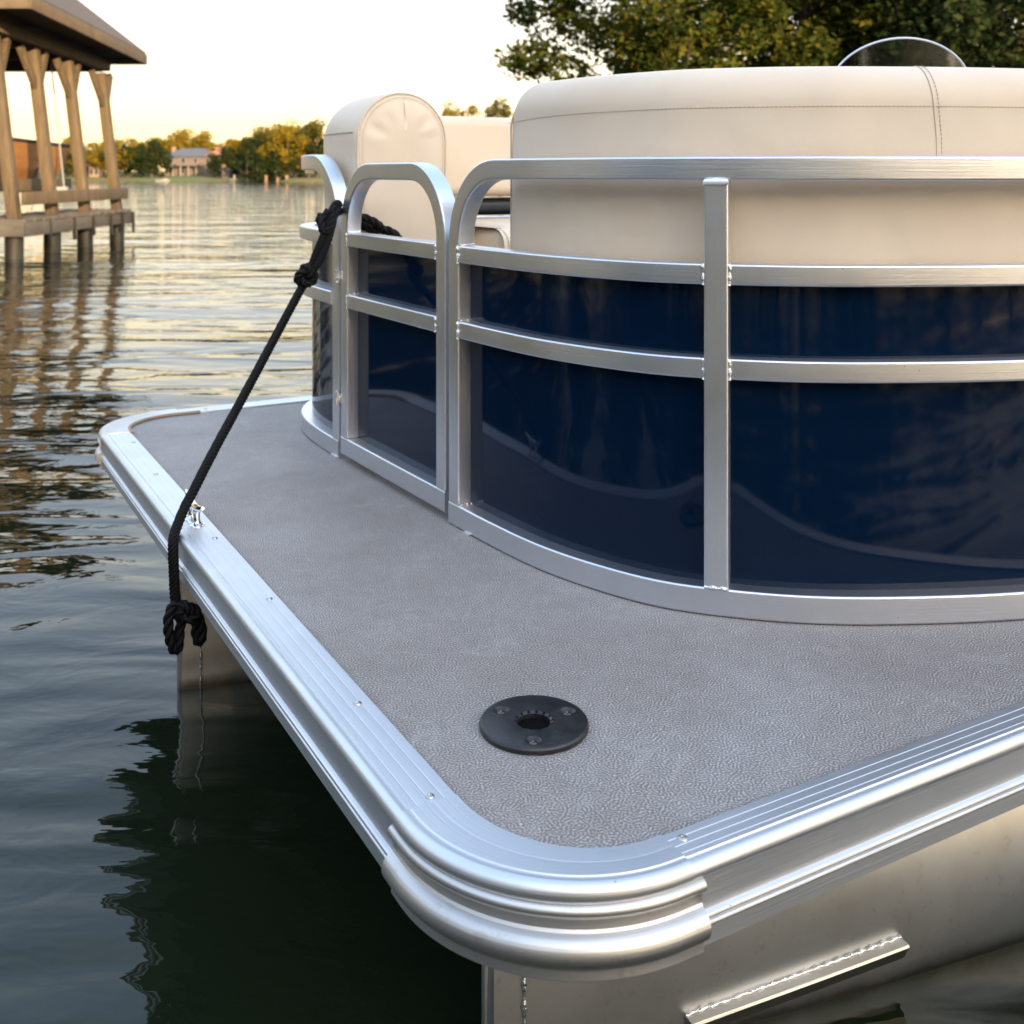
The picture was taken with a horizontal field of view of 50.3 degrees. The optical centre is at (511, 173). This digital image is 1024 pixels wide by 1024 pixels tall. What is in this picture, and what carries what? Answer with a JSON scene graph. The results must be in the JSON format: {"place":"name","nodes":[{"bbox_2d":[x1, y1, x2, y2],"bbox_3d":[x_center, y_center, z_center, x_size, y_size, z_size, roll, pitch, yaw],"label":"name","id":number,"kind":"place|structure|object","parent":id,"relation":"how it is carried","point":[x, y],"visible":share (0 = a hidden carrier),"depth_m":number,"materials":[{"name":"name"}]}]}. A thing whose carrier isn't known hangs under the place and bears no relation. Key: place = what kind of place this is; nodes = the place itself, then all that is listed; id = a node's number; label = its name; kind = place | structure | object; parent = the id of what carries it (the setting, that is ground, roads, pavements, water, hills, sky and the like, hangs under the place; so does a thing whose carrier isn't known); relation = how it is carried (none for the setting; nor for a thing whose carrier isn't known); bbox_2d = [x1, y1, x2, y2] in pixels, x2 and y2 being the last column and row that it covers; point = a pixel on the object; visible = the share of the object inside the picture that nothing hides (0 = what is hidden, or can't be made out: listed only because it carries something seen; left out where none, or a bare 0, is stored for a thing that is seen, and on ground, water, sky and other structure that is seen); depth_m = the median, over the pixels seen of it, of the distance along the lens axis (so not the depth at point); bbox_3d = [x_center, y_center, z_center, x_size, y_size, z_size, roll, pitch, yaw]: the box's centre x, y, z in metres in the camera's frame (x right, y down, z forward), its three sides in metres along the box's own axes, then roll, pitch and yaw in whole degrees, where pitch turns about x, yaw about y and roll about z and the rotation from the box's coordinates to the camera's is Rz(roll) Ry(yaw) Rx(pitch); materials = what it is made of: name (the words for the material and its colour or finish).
{"place":"outdoors","nodes":[
{"label":"outdoors","id":0,"kind":"place"},
{"bbox_2d":[55,172,322,181],"bbox_3d":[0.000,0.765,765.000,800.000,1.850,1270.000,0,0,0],"label":"bank","id":1,"kind":"structure","parent":0,"point":[292,177],"depth_m":148.73,"materials":[{"name":"green plant"}]},
{"bbox_2d":[56,152,86,176],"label":"shrub","id":2,"kind":"object","parent":1,"relation":"on","point":[67,168],"visible":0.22,"depth_m":152.92,"materials":[{"name":"green plant"}]},
{"bbox_2d":[62,136,89,175],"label":"shore tree","id":3,"kind":"object","parent":1,"relation":"on","point":[69,148],"visible":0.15,"depth_m":154.90,"materials":[{"name":"green plant"}]},
{"bbox_2d":[84,142,103,172],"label":"shore tree","id":4,"kind":"object","parent":1,"relation":"on","point":[87,167],"visible":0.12,"depth_m":159.05,"materials":[{"name":"green plant"}]},
{"bbox_2d":[86,164,103,176],"bbox_3d":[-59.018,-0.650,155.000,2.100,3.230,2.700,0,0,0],"label":"cottage","id":5,"kind":"structure","parent":1,"relation":"on","point":[94,172],"depth_m":154.00,"materials":[{"name":"paint"}]},
{"bbox_2d":[84,142,122,176],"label":"shore tree","id":6,"kind":"object","parent":1,"relation":"on","point":[93,160],"visible":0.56,"depth_m":152.81,"materials":[{"name":"green plant"}]},
{"bbox_2d":[98,144,136,177],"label":"shrub","id":7,"kind":"object","parent":1,"relation":"on","point":[123,146],"visible":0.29,"depth_m":152.17,"materials":[{"name":"green plant"}]},
{"bbox_2d":[104,139,147,176],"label":"shore tree","id":8,"kind":"object","parent":1,"relation":"on","point":[122,153],"visible":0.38,"depth_m":153.68,"materials":[{"name":"green plant"}]},
{"bbox_2d":[122,137,151,156],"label":"shore tree","id":9,"kind":"object","parent":1,"relation":"on","point":[130,140],"visible":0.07,"depth_m":169.82,"materials":[{"name":"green plant"}]},
{"bbox_2d":[121,144,171,177],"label":"shrub","id":10,"kind":"object","parent":1,"relation":"on","point":[139,172],"visible":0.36,"depth_m":152.57,"materials":[{"name":"green plant"}]},
{"bbox_2d":[130,153,175,176],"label":"shrub","id":11,"kind":"object","parent":1,"relation":"on","point":[136,164],"visible":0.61,"depth_m":152.40,"materials":[{"name":"green plant"}]},
{"bbox_2d":[135,137,174,177],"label":"shore tree","id":12,"kind":"object","parent":1,"relation":"on","point":[155,147],"visible":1,"depth_m":151.35,"materials":[{"name":"green plant"}]},
{"bbox_2d":[151,133,187,169],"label":"shore tree","id":13,"kind":"object","parent":1,"relation":"on","point":[169,145],"visible":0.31,"depth_m":161.91,"materials":[{"name":"green plant"}]},
{"bbox_2d":[161,128,205,159],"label":"shore tree","id":14,"kind":"object","parent":1,"relation":"on","point":[183,131],"visible":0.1,"depth_m":171.33,"materials":[{"name":"green plant"}]},
{"bbox_2d":[164,147,223,175],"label":"lake house","id":15,"kind":"structure","parent":1,"relation":"on","point":[189,161],"depth_m":157.00,"materials":[{"name":"stone"}]},
{"bbox_2d":[177,130,218,148],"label":"shore tree","id":16,"kind":"object","parent":1,"relation":"on","point":[200,140],"visible":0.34,"depth_m":163.85,"materials":[{"name":"green plant"}]},
{"bbox_2d":[205,143,227,151],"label":"shore tree","id":17,"kind":"object","parent":1,"relation":"on","point":[210,148],"visible":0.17,"depth_m":159.26,"materials":[{"name":"green plant"}]},
{"bbox_2d":[206,152,235,177],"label":"shore tree","id":18,"kind":"object","parent":1,"relation":"on","point":[216,159],"visible":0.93,"depth_m":149.45,"materials":[{"name":"green plant"}]},
{"bbox_2d":[214,141,231,146],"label":"shore tree","id":19,"kind":"object","parent":1,"relation":"on","point":[219,144],"visible":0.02,"depth_m":170.90,"materials":[{"name":"green plant"}]},
{"bbox_2d":[219,164,233,177],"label":"garden shed","id":20,"kind":"structure","parent":1,"relation":"on","point":[227,174],"depth_m":149.00,"materials":[{"name":"stone"}]},
{"bbox_2d":[209,147,250,176],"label":"shrub","id":21,"kind":"object","parent":1,"relation":"on","point":[229,149],"visible":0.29,"depth_m":151.75,"materials":[{"name":"green plant"}]},
{"bbox_2d":[224,140,251,164],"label":"shore tree","id":22,"kind":"object","parent":1,"relation":"on","point":[235,144],"visible":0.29,"depth_m":156.06,"materials":[{"name":"green plant"}]},
{"bbox_2d":[224,136,258,146],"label":"shore tree","id":23,"kind":"object","parent":1,"relation":"on","point":[227,141],"visible":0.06,"depth_m":163.69,"materials":[{"name":"green plant"}]},
{"bbox_2d":[235,163,250,176],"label":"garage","id":24,"kind":"structure","parent":1,"relation":"on","point":[238,175],"depth_m":152.00,"materials":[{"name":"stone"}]},
{"bbox_2d":[228,149,267,181],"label":"shrub","id":25,"kind":"object","parent":1,"relation":"on","point":[248,174],"visible":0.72,"depth_m":142.67,"materials":[{"name":"green plant"}]},
{"bbox_2d":[232,133,270,177],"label":"shore tree","id":26,"kind":"object","parent":1,"relation":"on","point":[255,141],"visible":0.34,"depth_m":147.37,"materials":[{"name":"green plant"}]},
{"bbox_2d":[241,126,268,170],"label":"shore tree","id":27,"kind":"object","parent":1,"relation":"on","point":[256,132],"visible":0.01,"depth_m":167.63,"materials":[{"name":"green plant"}]},
{"bbox_2d":[246,149,282,181],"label":"shrub","id":28,"kind":"object","parent":1,"relation":"on","point":[251,163],"visible":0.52,"depth_m":141.79,"materials":[{"name":"green plant"}]},
{"bbox_2d":[242,125,290,176],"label":"shore tree","id":29,"kind":"object","parent":1,"relation":"on","point":[266,134],"visible":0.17,"depth_m":148.63,"materials":[{"name":"green plant"}]},
{"bbox_2d":[255,156,290,180],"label":"shrub","id":30,"kind":"object","parent":1,"relation":"on","point":[263,165],"visible":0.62,"depth_m":141.93,"materials":[{"name":"green plant"}]},
{"bbox_2d":[260,123,291,167],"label":"shore tree","id":31,"kind":"object","parent":1,"relation":"on","point":[275,125],"visible":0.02,"depth_m":164.62,"materials":[{"name":"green plant"}]},
{"bbox_2d":[256,125,310,178],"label":"shore tree","id":32,"kind":"object","parent":1,"relation":"on","point":[281,140],"visible":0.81,"depth_m":142.21,"materials":[{"name":"green plant"}]},
{"bbox_2d":[271,152,304,176],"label":"shrub","id":33,"kind":"object","parent":1,"relation":"on","point":[293,164],"visible":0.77,"depth_m":141.72,"materials":[{"name":"green plant"}]},
{"bbox_2d":[278,118,321,141],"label":"shore tree","id":34,"kind":"object","parent":1,"relation":"on","point":[297,125],"visible":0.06,"depth_m":164.45,"materials":[{"name":"green plant"}]},
{"bbox_2d":[277,124,323,174],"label":"shore tree","id":35,"kind":"object","parent":1,"relation":"on","point":[298,132],"visible":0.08,"depth_m":146.88,"materials":[{"name":"green plant"}]},
{"bbox_2d":[283,119,326,175],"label":"shore tree","id":36,"kind":"object","parent":1,"relation":"on","point":[309,131],"visible":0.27,"depth_m":145.16,"materials":[{"name":"green plant"}]},
{"bbox_2d":[289,142,323,177],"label":"shrub","id":37,"kind":"object","parent":1,"relation":"on","point":[316,148],"visible":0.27,"depth_m":141.80,"materials":[{"name":"green plant"}]},
{"bbox_2d":[439,98,480,116],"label":"shore tree","id":38,"kind":"object","parent":1,"relation":"on","point":[448,111],"visible":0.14,"depth_m":149.03,"materials":[{"name":"green plant"}]},
{"bbox_2d":[484,97,512,117],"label":"shore tree","id":39,"kind":"object","parent":1,"relation":"on","point":[498,111],"visible":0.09,"depth_m":149.08,"materials":[{"name":"green plant"}]},
{"bbox_2d":[0,181,1023,1023],"bbox_3d":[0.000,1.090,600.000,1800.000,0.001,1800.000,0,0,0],"label":"lake water","id":40,"kind":"structure","parent":0,"point":[170,853],"depth_m":2.06,"materials":[{"name":"black liquid"}]},
{"bbox_2d":[0,0,146,259],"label":"boathouse","id":41,"kind":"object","parent":40,"relation":"in","point":[71,39],"visible":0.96,"depth_m":15.26,"materials":[{"name":"brown wood"}]},
{"bbox_2d":[0,60,68,192],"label":"lift","id":42,"kind":"object","parent":41,"relation":"attached to","point":[57,188],"visible":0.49,"depth_m":16.52,"materials":[{"name":"grey metal"}]},
{"bbox_2d":[0,137,69,178],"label":"wooden runabout","id":43,"kind":"object","parent":42,"relation":"on","point":[26,158],"visible":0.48,"depth_m":16.16,"materials":[{"name":"brown wood"}]},
{"bbox_2d":[95,37,1023,1023],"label":"pontoon boat","id":44,"kind":"object","parent":40,"relation":"on","point":[601,561],"visible":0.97,"depth_m":1.52,"materials":[{"name":"metal"}]},
{"bbox_2d":[163,200,401,654],"bbox_3d":[-0.445,0.433,2.152,0.146,0.753,0.720,0,0,26],"label":"mooring rope","id":45,"kind":"object","parent":44,"relation":"attached to","point":[180,612],"visible":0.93,"depth_m":2.00,"materials":[{"name":"black fabric"}]},
{"bbox_2d":[5,0,1023,171],"label":"sky","id":46,"kind":"structure","parent":0,"point":[226,69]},
{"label":"near bank","id":47,"kind":"structure","parent":0,"visible":0},
{"bbox_2d":[493,0,804,83],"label":"broadleaf tree","id":48,"kind":"object","parent":47,"relation":"on","point":[644,37],"visible":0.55,"depth_m":29.17,"materials":[{"name":"green plant"}]},
{"bbox_2d":[675,0,929,67],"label":"broadleaf tree","id":49,"kind":"object","parent":47,"relation":"on","point":[805,43],"visible":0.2,"depth_m":31.06,"materials":[{"name":"green plant"}]},
{"bbox_2d":[782,0,1018,67],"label":"broadleaf tree","id":50,"kind":"object","parent":47,"relation":"on","point":[813,4],"visible":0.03,"depth_m":33.37,"materials":[{"name":"green plant"}]},
{"bbox_2d":[823,0,1023,67],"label":"broadleaf tree","id":51,"kind":"object","parent":47,"relation":"on","point":[991,23],"visible":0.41,"depth_m":28.59,"materials":[{"name":"green plant"}]}
]}

